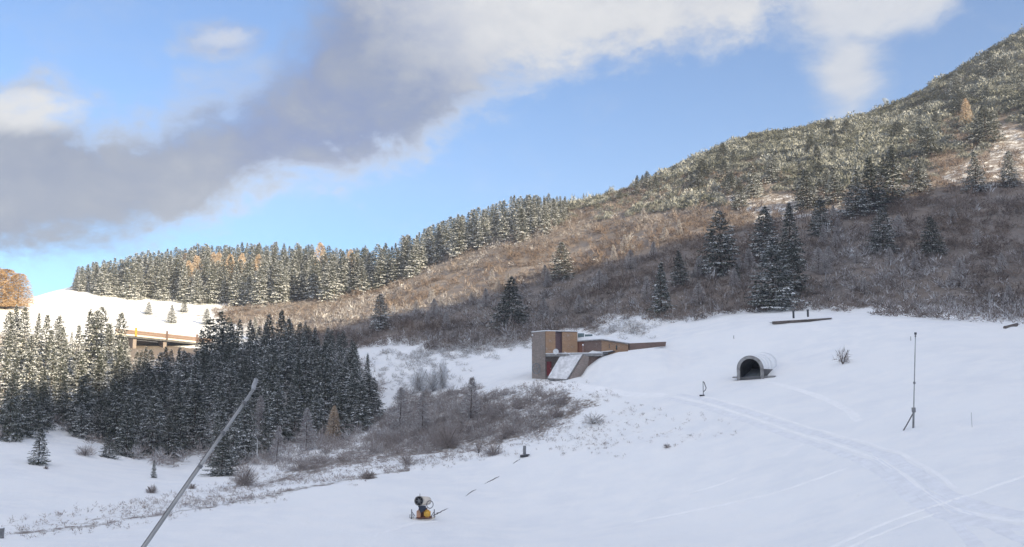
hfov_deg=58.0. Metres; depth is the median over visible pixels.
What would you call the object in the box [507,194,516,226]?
spruce tree
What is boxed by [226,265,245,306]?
spruce tree
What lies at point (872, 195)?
spruce tree
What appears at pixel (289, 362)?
spruce tree
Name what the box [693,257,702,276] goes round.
bare tree
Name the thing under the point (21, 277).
larch tree
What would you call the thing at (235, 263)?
spruce tree
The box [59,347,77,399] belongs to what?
spruce tree
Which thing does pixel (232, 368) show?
spruce tree
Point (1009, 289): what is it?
bare tree
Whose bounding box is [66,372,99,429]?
spruce tree
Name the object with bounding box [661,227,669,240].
bare tree
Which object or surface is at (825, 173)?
spruce tree
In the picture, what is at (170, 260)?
spruce tree
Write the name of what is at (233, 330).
spruce tree
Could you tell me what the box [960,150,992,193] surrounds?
spruce tree
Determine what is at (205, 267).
spruce tree
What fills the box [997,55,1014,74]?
spruce tree
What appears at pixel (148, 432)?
spruce tree
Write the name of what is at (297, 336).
spruce tree
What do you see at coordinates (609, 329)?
rimed scrub
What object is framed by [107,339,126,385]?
spruce tree
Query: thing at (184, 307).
spruce tree
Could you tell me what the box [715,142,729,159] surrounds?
spruce tree
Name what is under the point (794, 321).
bunker roof
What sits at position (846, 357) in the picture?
bare shrub
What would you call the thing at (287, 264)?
spruce tree
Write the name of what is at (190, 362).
spruce tree
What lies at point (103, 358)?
spruce tree
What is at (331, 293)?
spruce tree
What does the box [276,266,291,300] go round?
spruce tree
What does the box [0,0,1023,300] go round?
sky
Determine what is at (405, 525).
ski track
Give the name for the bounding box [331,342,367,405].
spruce tree
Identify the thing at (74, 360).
spruce tree
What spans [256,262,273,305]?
spruce tree
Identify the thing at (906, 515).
ski track
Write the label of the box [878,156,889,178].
spruce tree
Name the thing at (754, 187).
spruce tree
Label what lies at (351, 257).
spruce tree
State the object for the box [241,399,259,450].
spruce tree
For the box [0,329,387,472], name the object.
undergrowth
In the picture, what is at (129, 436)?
spruce tree
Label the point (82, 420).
spruce tree
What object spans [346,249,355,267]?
larch tree
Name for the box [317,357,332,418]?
spruce tree
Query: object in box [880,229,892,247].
bare tree
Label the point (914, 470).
track
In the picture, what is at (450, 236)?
spruce tree
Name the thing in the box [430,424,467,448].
bare shrub
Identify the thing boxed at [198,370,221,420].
spruce tree
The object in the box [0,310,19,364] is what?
spruce tree
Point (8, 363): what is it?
spruce tree
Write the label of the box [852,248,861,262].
bare tree
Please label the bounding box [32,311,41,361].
spruce tree
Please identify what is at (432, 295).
bare tree
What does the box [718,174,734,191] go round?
spruce tree
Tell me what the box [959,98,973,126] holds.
larch tree
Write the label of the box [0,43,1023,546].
ground
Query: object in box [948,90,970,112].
spruce tree
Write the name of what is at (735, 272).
bare tree
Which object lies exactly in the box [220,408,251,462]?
spruce tree
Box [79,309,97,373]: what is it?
spruce tree
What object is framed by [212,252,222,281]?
larch tree
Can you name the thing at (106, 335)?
spruce tree
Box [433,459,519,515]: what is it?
hose
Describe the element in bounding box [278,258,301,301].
spruce tree
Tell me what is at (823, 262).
bare tree
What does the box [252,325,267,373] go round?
spruce tree
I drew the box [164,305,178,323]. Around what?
spruce tree
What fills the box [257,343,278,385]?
spruce tree
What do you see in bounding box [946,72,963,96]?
spruce tree
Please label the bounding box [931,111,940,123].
spruce tree
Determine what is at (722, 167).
spruce tree
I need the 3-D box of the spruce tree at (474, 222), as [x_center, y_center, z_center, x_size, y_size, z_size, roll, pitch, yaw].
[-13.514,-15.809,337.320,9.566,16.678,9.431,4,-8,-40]
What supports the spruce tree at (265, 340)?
on the ground at (964, 435)
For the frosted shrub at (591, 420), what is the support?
on the ground at (964, 435)
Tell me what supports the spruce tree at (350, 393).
on the ground at (964, 435)
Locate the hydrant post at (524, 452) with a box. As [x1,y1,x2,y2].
[520,446,529,456]
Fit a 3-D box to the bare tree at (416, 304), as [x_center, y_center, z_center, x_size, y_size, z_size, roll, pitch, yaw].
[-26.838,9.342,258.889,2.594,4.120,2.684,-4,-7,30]
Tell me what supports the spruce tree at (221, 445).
on the ground at (964, 435)
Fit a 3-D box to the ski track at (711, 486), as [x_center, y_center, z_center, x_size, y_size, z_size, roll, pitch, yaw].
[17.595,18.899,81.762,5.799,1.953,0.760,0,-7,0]
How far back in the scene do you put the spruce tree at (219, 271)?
366.20 m
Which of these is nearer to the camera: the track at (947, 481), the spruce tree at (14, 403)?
the track at (947, 481)
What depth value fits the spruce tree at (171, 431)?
138.58 m
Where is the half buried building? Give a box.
[531,330,665,380]
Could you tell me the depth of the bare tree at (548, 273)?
249.49 m
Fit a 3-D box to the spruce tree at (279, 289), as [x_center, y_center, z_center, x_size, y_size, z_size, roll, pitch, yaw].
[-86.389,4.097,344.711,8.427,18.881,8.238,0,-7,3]
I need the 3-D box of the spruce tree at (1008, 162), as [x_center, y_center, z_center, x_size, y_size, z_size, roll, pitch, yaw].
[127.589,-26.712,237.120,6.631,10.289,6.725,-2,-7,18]
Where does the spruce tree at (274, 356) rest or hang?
on the ground at (964, 435)
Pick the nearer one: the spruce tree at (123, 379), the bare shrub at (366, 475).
the bare shrub at (366, 475)
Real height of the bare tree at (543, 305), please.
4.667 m
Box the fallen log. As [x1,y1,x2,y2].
[1003,322,1017,328]
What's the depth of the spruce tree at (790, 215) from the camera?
203.82 m
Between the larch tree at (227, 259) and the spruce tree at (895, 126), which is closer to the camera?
the spruce tree at (895, 126)
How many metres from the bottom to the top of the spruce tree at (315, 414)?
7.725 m
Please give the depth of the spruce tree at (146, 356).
197.86 m
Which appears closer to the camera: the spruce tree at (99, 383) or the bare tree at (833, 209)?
the spruce tree at (99, 383)
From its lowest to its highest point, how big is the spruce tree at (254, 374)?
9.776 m
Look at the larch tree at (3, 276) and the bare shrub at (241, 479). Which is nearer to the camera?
the bare shrub at (241, 479)
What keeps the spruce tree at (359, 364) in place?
on the ground at (964, 435)
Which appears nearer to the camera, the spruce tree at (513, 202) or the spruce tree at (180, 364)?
the spruce tree at (180, 364)
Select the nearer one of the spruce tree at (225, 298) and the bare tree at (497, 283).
the bare tree at (497, 283)
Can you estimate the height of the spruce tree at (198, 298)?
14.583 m
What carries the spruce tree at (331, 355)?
on the ground at (964, 435)
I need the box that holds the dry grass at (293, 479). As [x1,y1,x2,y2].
[1,378,736,538]
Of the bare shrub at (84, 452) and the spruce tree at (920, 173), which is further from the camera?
the spruce tree at (920, 173)
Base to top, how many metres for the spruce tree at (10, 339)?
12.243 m
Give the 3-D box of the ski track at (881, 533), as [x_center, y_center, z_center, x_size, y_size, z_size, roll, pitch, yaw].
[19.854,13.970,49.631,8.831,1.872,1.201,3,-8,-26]
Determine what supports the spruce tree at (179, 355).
on the ground at (964, 435)
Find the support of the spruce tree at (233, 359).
on the ground at (964, 435)
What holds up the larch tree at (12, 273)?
on the ground at (964, 435)
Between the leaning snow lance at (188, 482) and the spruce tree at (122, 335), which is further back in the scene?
the spruce tree at (122, 335)
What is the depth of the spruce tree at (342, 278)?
347.70 m
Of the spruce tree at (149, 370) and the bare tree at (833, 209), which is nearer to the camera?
the spruce tree at (149, 370)
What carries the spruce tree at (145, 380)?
on the ground at (964, 435)
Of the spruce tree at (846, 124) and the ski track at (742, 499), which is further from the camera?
the spruce tree at (846, 124)
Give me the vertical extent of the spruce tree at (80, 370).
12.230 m
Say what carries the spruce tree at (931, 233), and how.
on the ground at (964, 435)
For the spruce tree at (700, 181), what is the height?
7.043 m
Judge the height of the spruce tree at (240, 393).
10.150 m
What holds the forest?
on the ground at (964, 435)
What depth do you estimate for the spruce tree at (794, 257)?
184.73 m
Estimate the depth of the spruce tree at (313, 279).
345.10 m
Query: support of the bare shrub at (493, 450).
on the ground at (964, 435)
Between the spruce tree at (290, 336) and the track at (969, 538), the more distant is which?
the spruce tree at (290, 336)
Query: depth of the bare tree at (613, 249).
255.27 m
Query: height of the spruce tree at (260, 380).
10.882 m
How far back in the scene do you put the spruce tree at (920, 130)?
309.07 m
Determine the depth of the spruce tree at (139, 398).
153.35 m
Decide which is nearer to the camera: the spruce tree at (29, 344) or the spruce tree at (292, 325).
the spruce tree at (29, 344)
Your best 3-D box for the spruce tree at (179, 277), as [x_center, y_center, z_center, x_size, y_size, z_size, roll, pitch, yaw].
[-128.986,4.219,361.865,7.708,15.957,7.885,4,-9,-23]
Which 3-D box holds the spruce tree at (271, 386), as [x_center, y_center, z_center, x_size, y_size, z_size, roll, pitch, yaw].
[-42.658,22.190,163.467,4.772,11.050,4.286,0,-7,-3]
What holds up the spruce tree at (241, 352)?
on the ground at (964, 435)
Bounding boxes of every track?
[384,520,437,531]
[633,468,847,522]
[665,397,1023,530]
[672,396,1023,522]
[677,394,1023,517]
[683,477,737,496]
[685,393,958,488]
[782,444,802,456]
[829,475,1023,546]
[848,513,934,546]
[869,453,984,546]
[888,461,1023,514]
[921,488,1023,544]
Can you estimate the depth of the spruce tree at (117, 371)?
178.63 m
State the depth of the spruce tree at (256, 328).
269.79 m
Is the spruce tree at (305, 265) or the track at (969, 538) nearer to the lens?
the track at (969, 538)
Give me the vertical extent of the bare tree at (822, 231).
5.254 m
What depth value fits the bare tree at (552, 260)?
268.74 m
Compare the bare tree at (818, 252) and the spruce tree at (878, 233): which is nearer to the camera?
the bare tree at (818, 252)
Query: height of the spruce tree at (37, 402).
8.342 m
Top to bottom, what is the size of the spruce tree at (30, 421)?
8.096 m
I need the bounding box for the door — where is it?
[547,362,550,375]
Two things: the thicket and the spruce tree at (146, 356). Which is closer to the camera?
the thicket
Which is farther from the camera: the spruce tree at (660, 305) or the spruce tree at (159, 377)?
the spruce tree at (660, 305)
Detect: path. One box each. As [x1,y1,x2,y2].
[511,380,667,397]
[762,380,861,421]
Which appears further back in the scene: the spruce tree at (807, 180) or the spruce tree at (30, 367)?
the spruce tree at (807, 180)
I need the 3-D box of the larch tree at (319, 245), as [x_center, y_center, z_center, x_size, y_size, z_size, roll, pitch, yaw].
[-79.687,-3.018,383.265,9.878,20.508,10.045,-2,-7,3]
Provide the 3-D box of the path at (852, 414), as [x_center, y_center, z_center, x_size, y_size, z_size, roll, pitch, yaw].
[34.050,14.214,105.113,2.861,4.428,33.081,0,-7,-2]
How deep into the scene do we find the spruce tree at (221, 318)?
216.24 m
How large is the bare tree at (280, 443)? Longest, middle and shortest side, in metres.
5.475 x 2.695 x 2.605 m
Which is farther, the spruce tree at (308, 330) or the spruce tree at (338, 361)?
the spruce tree at (308, 330)
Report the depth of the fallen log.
129.54 m
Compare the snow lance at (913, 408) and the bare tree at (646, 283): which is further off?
the bare tree at (646, 283)
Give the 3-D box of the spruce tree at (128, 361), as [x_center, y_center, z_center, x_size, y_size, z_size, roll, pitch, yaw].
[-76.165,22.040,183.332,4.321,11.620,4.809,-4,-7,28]
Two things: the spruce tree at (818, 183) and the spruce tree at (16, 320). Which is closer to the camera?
the spruce tree at (16, 320)
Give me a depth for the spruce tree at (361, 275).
343.66 m
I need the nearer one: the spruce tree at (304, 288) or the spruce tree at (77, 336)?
the spruce tree at (77, 336)
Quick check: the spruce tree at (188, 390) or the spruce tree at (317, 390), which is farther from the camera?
the spruce tree at (188, 390)
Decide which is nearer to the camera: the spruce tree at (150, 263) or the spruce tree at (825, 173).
the spruce tree at (825, 173)
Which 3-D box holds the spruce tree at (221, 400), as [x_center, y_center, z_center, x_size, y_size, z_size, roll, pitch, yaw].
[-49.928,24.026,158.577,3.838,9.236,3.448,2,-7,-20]
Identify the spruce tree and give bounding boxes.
[0,304,25,356]
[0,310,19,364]
[0,330,17,383]
[0,348,21,422]
[0,349,35,406]
[0,367,26,442]
[4,380,19,424]
[4,383,38,438]
[12,306,34,361]
[16,348,44,414]
[17,334,40,383]
[17,380,52,436]
[27,427,51,465]
[31,381,57,430]
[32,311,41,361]
[32,339,65,408]
[32,356,53,411]
[33,313,57,368]
[35,368,54,424]
[40,347,70,411]
[44,315,70,362]
[46,327,71,382]
[47,354,74,418]
[51,375,73,425]
[53,338,72,385]
[58,374,99,434]
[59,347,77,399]
[64,349,93,412]
[65,354,91,411]
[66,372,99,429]
[67,401,93,439]
[70,324,90,377]
[77,266,87,291]
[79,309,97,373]
[83,309,108,377]
[86,262,94,288]
[87,307,113,363]
[88,264,99,293]
[88,346,111,410]
[88,354,107,416]
[89,389,108,434]
[90,350,111,403]
[91,263,113,297]
[94,377,122,438]
[97,349,110,383]
[98,435,118,458]
[99,323,115,378]
[104,263,120,296]
[104,381,125,442]
[106,344,131,392]
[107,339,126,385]
[108,312,131,371]
[111,258,126,294]
[111,260,132,297]
[111,361,123,400]
[111,403,144,457]
[113,389,139,449]
[114,361,132,410]
[116,255,141,300]
[120,371,142,418]
[123,355,134,398]
[126,388,150,438]
[128,256,147,289]
[131,400,143,444]
[132,350,149,390]
[133,266,145,299]
[133,362,154,409]
[133,368,153,406]
[137,347,149,386]
[137,385,147,428]
[138,349,157,383]
[138,390,166,453]
[141,265,159,298]
[142,252,156,291]
[143,302,152,314]
[143,370,166,418]
[145,257,162,296]
[147,352,172,411]
[150,266,172,300]
[150,372,166,425]
[150,460,157,477]
[152,414,181,457]
[153,401,167,449]
[156,345,173,390]
[157,256,176,298]
[160,359,171,402]
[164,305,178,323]
[165,349,194,414]
[166,379,184,437]
[167,389,193,452]
[168,347,184,401]
[171,259,189,296]
[172,264,189,298]
[173,263,190,302]
[176,377,194,426]
[177,380,210,449]
[179,295,188,312]
[182,360,207,420]
[183,352,192,381]
[185,317,228,384]
[188,271,205,304]
[190,329,210,374]
[191,351,202,396]
[191,401,212,450]
[195,346,212,399]
[196,257,209,296]
[196,370,207,407]
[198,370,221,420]
[198,431,240,476]
[201,261,221,303]
[201,308,209,324]
[204,309,231,376]
[204,349,218,405]
[206,374,229,428]
[206,414,221,462]
[207,352,224,403]
[211,388,230,432]
[213,401,226,447]
[214,267,224,299]
[215,327,227,370]
[215,362,240,414]
[217,268,235,303]
[217,338,241,381]
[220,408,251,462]
[221,364,231,406]
[223,257,233,295]
[224,322,244,368]
[224,347,243,406]
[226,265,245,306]
[226,364,253,416]
[227,260,241,300]
[227,319,248,381]
[229,380,246,432]
[230,357,256,404]
[232,403,257,460]
[233,396,244,438]
[238,260,256,302]
[240,273,253,305]
[240,320,253,374]
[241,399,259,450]
[246,345,262,398]
[247,266,272,306]
[247,363,258,407]
[250,317,258,337]
[251,361,269,409]
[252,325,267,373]
[253,356,283,419]
[255,399,272,452]
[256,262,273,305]
[256,314,283,378]
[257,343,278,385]
[260,322,268,354]
[260,368,283,416]
[260,384,295,444]
[262,345,284,409]
[267,262,282,300]
[267,393,279,428]
[269,260,290,303]
[271,309,291,370]
[272,344,286,396]
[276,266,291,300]
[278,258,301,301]
[278,316,298,382]
[278,341,295,394]
[281,256,290,290]
[281,386,303,434]
[282,395,296,437]
[283,355,313,420]
[285,360,307,414]
[287,321,301,363]
[288,322,309,372]
[290,337,308,390]
[292,262,303,294]
[294,261,314,299]
[296,345,313,404]
[299,325,313,355]
[300,267,314,300]
[301,349,318,395]
[303,256,323,301]
[303,390,313,427]
[304,339,332,394]
[304,386,328,434]
[305,395,324,436]
[307,327,323,370]
[309,341,333,406]
[315,261,341,301]
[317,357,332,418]
[320,251,326,278]
[323,330,340,370]
[323,342,337,381]
[327,377,342,424]
[329,346,348,401]
[329,384,352,440]
[330,360,352,414]
[331,331,349,372]
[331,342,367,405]
[335,256,351,294]
[338,359,367,420]
[340,252,362,291]
[343,373,364,425]
[347,256,365,291]
[349,346,364,390]
[349,378,373,431]
[351,258,370,293]
[353,374,383,424]
[360,252,373,285]
[362,244,386,288]
[362,354,371,396]
[365,378,385,422]
[367,248,391,289]
[369,294,391,332]
[384,246,397,282]
[386,247,406,286]
[395,239,411,276]
[403,238,421,278]
[412,234,429,269]
[423,225,437,264]
[430,224,444,263]
[440,220,450,254]
[444,218,458,254]
[447,216,468,257]
[464,208,476,244]
[464,208,483,250]
[471,208,493,249]
[487,276,530,329]
[489,203,501,239]
[492,200,515,241]
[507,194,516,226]
[509,198,522,233]
[511,208,533,243]
[518,195,536,237]
[527,195,540,229]
[535,197,551,235]
[545,193,551,213]
[545,242,576,278]
[550,198,559,224]
[558,200,568,220]
[615,190,624,199]
[630,175,641,193]
[641,171,653,188]
[646,262,676,317]
[650,175,658,191]
[669,250,690,286]
[687,174,698,189]
[691,172,706,189]
[693,210,741,275]
[694,159,711,176]
[714,159,731,180]
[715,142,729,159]
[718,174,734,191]
[724,171,737,194]
[730,150,736,165]
[730,179,749,209]
[732,264,741,281]
[742,166,765,197]
[744,244,810,312]
[746,205,781,261]
[761,154,780,183]
[769,243,811,295]
[771,202,806,266]
[791,169,824,209]
[804,134,814,153]
[805,197,834,236]
[810,142,822,159]
[811,161,824,178]
[813,179,821,188]
[819,170,831,191]
[821,167,847,203]
[822,119,835,130]
[829,133,843,146]
[836,167,874,218]
[840,119,852,133]
[857,155,894,212]
[865,207,899,253]
[876,145,909,201]
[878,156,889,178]
[889,121,904,137]
[905,155,935,193]
[909,163,928,179]
[912,127,944,158]
[916,216,948,255]
[917,127,922,136]
[920,101,927,114]
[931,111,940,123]
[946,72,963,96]
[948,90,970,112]
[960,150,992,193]
[966,106,1007,143]
[981,58,1000,79]
[983,86,989,97]
[994,151,1022,186]
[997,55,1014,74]
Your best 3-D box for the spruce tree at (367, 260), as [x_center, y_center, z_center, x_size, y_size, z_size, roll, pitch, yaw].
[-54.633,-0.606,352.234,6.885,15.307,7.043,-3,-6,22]
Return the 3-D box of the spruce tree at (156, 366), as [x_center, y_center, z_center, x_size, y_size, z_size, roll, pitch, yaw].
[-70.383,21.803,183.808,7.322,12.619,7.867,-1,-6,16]
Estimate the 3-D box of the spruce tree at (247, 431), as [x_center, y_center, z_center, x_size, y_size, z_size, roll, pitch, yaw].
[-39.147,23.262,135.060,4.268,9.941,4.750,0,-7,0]
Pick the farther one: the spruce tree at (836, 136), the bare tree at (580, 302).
the spruce tree at (836, 136)
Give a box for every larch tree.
[0,267,15,306]
[0,269,28,308]
[0,273,34,308]
[186,261,193,281]
[191,256,202,276]
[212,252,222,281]
[224,253,234,268]
[253,254,261,276]
[314,242,326,266]
[325,405,340,439]
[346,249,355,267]
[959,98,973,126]
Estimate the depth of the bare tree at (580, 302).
212.75 m
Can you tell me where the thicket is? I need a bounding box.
[248,378,584,470]
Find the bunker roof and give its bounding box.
[769,317,831,323]
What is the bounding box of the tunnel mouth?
[732,352,776,379]
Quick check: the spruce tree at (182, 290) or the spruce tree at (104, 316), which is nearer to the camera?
the spruce tree at (104, 316)
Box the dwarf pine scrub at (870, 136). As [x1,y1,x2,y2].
[541,24,1023,225]
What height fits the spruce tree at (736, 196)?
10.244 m
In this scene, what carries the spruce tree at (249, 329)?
on the ground at (964, 435)
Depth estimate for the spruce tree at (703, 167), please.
332.52 m
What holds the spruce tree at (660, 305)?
on the ground at (964, 435)
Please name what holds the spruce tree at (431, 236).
on the ground at (964, 435)
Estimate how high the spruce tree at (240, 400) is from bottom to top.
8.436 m
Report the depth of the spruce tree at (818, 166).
282.56 m
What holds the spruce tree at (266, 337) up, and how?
on the ground at (964, 435)
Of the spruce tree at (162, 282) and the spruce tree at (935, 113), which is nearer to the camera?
the spruce tree at (935, 113)
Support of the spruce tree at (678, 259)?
on the ground at (964, 435)
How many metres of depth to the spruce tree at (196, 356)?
187.99 m
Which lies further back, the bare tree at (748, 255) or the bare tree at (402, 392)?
the bare tree at (748, 255)
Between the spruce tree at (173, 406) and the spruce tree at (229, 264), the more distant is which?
the spruce tree at (229, 264)
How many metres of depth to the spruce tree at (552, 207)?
328.42 m
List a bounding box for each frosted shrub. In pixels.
[407,365,428,390]
[421,367,444,391]
[436,361,452,388]
[579,412,605,424]
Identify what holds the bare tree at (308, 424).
on the ground at (964, 435)
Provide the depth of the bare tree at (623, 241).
262.54 m
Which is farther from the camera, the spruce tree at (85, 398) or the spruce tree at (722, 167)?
the spruce tree at (722, 167)
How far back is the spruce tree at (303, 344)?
191.03 m
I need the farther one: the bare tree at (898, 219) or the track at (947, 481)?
the bare tree at (898, 219)
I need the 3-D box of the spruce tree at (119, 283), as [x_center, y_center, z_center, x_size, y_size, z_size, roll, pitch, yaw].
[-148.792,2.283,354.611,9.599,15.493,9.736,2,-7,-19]
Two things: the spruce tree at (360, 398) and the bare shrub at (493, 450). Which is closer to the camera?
the bare shrub at (493, 450)
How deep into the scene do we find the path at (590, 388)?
132.99 m
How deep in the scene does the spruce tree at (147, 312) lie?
317.87 m
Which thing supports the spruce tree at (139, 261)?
on the ground at (964, 435)
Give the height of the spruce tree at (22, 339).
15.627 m
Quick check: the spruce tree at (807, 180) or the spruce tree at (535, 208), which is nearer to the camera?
the spruce tree at (807, 180)
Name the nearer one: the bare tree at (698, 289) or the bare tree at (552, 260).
the bare tree at (698, 289)
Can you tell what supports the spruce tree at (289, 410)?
on the ground at (964, 435)
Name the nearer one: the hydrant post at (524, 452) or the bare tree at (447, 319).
the hydrant post at (524, 452)
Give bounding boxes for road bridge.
[108,328,210,347]
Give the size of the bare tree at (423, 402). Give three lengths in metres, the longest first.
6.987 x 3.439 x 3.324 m
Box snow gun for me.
[409,496,435,519]
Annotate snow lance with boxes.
[141,378,257,546]
[903,332,916,430]
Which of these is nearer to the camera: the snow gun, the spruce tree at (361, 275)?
the snow gun
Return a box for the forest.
[7,194,568,418]
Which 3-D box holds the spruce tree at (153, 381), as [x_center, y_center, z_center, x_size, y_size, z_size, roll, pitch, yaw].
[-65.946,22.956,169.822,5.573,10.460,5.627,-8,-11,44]
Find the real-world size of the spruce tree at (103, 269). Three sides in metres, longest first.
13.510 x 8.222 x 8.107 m
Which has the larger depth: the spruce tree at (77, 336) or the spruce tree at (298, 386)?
the spruce tree at (77, 336)
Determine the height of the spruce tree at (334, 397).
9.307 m
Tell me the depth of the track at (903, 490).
66.69 m
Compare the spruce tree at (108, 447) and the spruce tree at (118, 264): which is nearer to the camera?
the spruce tree at (108, 447)
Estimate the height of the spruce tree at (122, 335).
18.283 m
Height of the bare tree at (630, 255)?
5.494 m
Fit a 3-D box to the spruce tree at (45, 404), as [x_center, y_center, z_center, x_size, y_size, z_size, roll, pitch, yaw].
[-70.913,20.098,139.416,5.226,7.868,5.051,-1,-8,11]
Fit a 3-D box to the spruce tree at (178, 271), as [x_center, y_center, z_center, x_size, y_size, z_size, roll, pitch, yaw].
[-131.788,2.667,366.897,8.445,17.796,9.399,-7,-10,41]
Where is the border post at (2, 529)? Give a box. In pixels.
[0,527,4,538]
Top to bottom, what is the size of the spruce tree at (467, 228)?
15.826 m
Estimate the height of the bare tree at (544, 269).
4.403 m
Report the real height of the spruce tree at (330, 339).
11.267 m
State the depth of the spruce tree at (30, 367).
147.43 m
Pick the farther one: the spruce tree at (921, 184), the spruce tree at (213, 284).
the spruce tree at (213, 284)
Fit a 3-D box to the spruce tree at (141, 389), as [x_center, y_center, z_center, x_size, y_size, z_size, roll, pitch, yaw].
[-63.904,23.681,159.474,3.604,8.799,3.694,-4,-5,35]
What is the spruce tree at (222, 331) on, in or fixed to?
on the ground at (964, 435)
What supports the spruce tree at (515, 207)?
on the ground at (964, 435)
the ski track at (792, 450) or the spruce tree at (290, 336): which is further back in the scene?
the spruce tree at (290, 336)
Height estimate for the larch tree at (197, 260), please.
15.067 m
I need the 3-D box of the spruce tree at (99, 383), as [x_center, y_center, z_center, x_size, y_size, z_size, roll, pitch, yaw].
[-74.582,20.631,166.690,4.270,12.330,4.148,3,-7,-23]
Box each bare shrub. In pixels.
[75,445,96,455]
[145,484,158,492]
[227,464,263,486]
[359,470,377,478]
[397,453,416,465]
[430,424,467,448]
[474,440,483,452]
[481,440,503,455]
[832,350,850,363]
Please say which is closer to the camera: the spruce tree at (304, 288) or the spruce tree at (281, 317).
the spruce tree at (281, 317)
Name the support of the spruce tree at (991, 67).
on the ground at (964, 435)
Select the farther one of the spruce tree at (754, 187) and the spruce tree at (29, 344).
the spruce tree at (754, 187)
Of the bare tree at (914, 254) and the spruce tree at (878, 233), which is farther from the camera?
the spruce tree at (878, 233)
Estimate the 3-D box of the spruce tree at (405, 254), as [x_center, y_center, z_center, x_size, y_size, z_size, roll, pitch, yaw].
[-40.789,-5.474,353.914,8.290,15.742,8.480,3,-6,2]
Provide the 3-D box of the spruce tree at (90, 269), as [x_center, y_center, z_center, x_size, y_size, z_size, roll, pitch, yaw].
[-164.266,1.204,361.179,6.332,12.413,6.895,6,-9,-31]
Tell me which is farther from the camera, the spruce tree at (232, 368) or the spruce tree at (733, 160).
the spruce tree at (733, 160)
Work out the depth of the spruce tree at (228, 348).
198.99 m
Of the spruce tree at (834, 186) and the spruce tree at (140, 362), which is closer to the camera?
the spruce tree at (140, 362)
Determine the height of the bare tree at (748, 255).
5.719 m
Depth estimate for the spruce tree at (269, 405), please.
156.60 m
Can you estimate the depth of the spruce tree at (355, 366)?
162.68 m
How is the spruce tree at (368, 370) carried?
on the ground at (964, 435)
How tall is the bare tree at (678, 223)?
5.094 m
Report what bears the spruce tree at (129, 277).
on the ground at (964, 435)
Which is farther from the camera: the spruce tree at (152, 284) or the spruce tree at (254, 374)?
the spruce tree at (152, 284)
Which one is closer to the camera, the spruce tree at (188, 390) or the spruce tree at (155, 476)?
the spruce tree at (155, 476)
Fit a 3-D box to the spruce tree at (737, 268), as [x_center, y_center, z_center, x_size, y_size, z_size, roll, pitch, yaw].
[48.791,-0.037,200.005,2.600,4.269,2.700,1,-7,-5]
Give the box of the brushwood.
[211,104,1023,355]
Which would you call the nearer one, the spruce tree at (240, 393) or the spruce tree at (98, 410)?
the spruce tree at (98, 410)
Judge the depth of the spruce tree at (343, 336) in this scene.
201.64 m
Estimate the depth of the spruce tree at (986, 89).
333.82 m
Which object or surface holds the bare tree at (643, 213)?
on the ground at (964, 435)
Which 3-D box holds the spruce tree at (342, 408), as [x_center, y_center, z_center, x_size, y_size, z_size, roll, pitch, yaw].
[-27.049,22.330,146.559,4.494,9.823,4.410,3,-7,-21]
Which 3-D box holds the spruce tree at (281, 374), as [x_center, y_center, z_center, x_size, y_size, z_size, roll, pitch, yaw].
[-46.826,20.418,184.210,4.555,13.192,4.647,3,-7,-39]
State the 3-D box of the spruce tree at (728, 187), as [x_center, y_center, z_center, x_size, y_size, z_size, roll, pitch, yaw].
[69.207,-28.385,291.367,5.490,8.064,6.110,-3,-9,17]
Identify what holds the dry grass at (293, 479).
on the ground at (964, 435)
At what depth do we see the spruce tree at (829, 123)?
353.87 m
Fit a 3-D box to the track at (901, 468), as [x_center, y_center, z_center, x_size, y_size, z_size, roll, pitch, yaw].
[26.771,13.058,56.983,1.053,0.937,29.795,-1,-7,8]
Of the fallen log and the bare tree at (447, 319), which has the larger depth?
the bare tree at (447, 319)
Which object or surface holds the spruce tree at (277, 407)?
on the ground at (964, 435)
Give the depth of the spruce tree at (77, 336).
206.65 m
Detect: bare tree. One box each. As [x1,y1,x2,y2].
[253,395,265,427]
[254,402,266,437]
[268,426,284,459]
[295,408,314,450]
[386,387,413,427]
[412,391,431,430]
[413,300,419,311]
[423,313,430,325]
[427,290,436,301]
[429,298,439,317]
[437,296,444,307]
[442,313,451,328]
[460,377,480,418]
[480,288,490,305]
[488,269,494,283]
[494,278,502,289]
[503,273,512,285]
[537,298,548,314]
[541,265,546,278]
[543,268,551,284]
[549,251,556,267]
[555,260,568,276]
[573,295,583,312]
[593,270,604,289]
[611,245,617,261]
[618,234,629,251]
[623,250,637,268]
[639,208,646,222]
[640,277,650,298]
[649,241,656,257]
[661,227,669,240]
[674,219,682,233]
[690,283,707,302]
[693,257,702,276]
[729,268,739,285]
[742,249,757,269]
[808,247,828,271]
[817,258,831,273]
[819,225,828,243]
[822,246,837,263]
[829,205,837,217]
[832,232,839,247]
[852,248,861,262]
[860,278,868,293]
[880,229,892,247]
[883,246,895,263]
[889,215,907,235]
[910,252,919,268]
[946,259,973,286]
[948,208,958,223]
[971,229,981,243]
[996,252,1009,273]
[1003,285,1016,301]
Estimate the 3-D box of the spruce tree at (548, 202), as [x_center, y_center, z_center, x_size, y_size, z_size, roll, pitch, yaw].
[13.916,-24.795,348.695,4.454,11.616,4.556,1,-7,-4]
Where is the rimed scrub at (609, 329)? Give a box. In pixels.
[364,310,667,400]
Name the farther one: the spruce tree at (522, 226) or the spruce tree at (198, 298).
the spruce tree at (198, 298)
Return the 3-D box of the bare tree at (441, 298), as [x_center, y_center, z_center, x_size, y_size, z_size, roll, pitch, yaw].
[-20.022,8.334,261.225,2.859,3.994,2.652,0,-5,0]
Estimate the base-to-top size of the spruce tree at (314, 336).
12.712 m
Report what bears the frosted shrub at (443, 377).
on the ground at (964, 435)
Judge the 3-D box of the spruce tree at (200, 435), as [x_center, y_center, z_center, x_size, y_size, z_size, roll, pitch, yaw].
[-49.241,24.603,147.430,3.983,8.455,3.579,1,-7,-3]
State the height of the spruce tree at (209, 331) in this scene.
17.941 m

